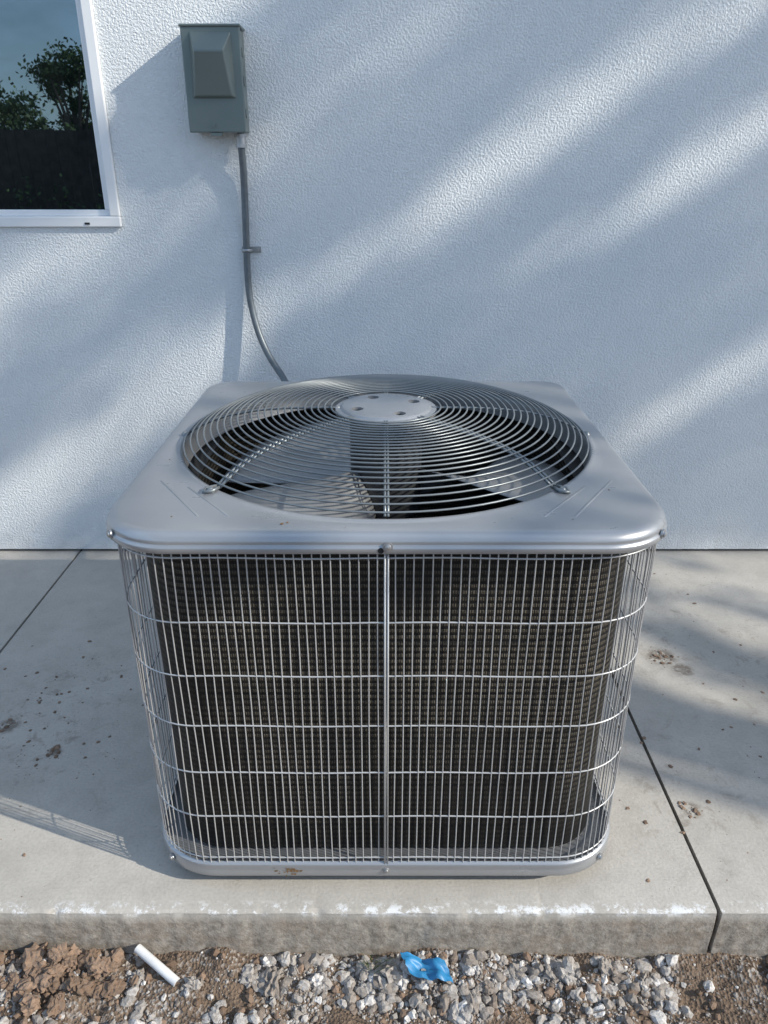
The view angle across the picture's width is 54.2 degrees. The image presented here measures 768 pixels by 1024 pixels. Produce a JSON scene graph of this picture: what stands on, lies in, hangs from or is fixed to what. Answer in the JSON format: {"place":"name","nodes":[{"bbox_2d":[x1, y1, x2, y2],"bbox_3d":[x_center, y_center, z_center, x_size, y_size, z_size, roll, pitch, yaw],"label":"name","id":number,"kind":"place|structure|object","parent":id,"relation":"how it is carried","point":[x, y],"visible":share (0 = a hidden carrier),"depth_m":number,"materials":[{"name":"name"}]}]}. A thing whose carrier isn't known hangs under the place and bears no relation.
{"place":"outdoors","nodes":[
{"label":"outdoors","id":0,"kind":"place"},
{"bbox_2d":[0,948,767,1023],"bbox_3d":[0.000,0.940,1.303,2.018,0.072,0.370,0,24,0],"label":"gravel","id":1,"kind":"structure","parent":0,"point":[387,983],"depth_m":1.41,"materials":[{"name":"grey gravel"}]},
{"bbox_2d":[360,951,393,973],"bbox_3d":[-0.012,0.855,1.429,0.078,0.030,0.042,0,24,0],"label":"grass tuft","id":2,"kind":"object","parent":1,"relation":"on","point":[367,964],"visible":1,"depth_m":1.43,"materials":[{"name":"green plant"}]},
{"bbox_2d":[3,954,767,1023],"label":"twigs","id":3,"kind":"object","parent":1,"relation":"on","point":[451,1001],"visible":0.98,"depth_m":1.38,"materials":[{"name":"wood"}]},
{"bbox_2d":[400,952,453,983],"bbox_3d":[0.081,0.859,1.416,0.109,0.030,0.037,3,25,7],"label":"blue tape scrap","id":4,"kind":"object","parent":1,"relation":"on","point":[436,967],"visible":1,"depth_m":1.42,"materials":[{"name":"blue plastic"}]},
{"bbox_2d":[0,947,767,1023],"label":"ground","id":5,"kind":"structure","parent":0,"point":[749,975],"depth_m":1.41,"materials":[{"name":"soil"}]},
{"bbox_2d":[134,944,179,986],"bbox_3d":[-0.431,0.861,1.427,0.105,0.038,0.017,14,28,28],"label":"pvc pipe","id":6,"kind":"object","parent":5,"relation":"on","point":[158,966],"visible":1,"depth_m":1.42,"materials":[{"name":"white plastic"}]},
{"bbox_2d":[0,0,767,548],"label":"wall","id":7,"kind":"structure","parent":5,"relation":"on","point":[570,196],"depth_m":2.32,"materials":[{"name":"paint"}]},
{"bbox_2d":[0,0,122,226],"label":"window frame","id":8,"kind":"object","parent":7,"relation":"attached to","point":[109,215],"visible":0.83,"depth_m":2.22,"materials":[{"name":"white plastic"}]},
{"bbox_2d":[0,0,104,209],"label":"window glass","id":9,"kind":"object","parent":8,"relation":"in","point":[48,157],"depth_m":2.19,"materials":[{"name":"glass"}]},
{"bbox_2d":[178,23,249,135],"bbox_3d":[-0.468,-1.195,2.087,0.166,0.269,0.124,0,24,0],"label":"electrical disconnect box","id":10,"kind":"object","parent":7,"relation":"attached to","point":[213,54],"visible":1,"depth_m":2.05,"materials":[{"name":"paint"}]},
{"bbox_2d":[234,133,287,380],"bbox_3d":[-0.297,-0.627,2.154,0.111,0.856,0.542,-9,26,-19],"label":"electrical conduit","id":11,"kind":"object","parent":7,"relation":"attached to","point":[247,248],"visible":0.67,"depth_m":2.31,"materials":[{"name":"grey metal"}]},
{"bbox_2d":[0,549,767,957],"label":"concrete slab","id":12,"kind":"structure","parent":5,"relation":"on","point":[92,869],"depth_m":1.63,"materials":[{"name":"grey concrete"}]},
{"bbox_2d":[0,573,763,896],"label":"dirt crumbs","id":13,"kind":"object","parent":12,"relation":"on","point":[57,747],"visible":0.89,"depth_m":1.85,"materials":[{"name":"soil"}]},
{"bbox_2d":[106,374,666,875],"bbox_3d":[0.004,0.164,1.713,0.935,0.841,0.940,0,24,0],"label":"air conditioner condenser","id":14,"kind":"object","parent":12,"relation":"on","point":[388,612],"visible":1,"depth_m":1.34,"materials":[{"name":"grey metal"}]},
{"bbox_2d":[0,942,767,1023],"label":"soil clods","id":15,"kind":"object","parent":5,"relation":"on","point":[38,974],"visible":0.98,"depth_m":1.40,"materials":[{"name":"brown soil"}]}
]}

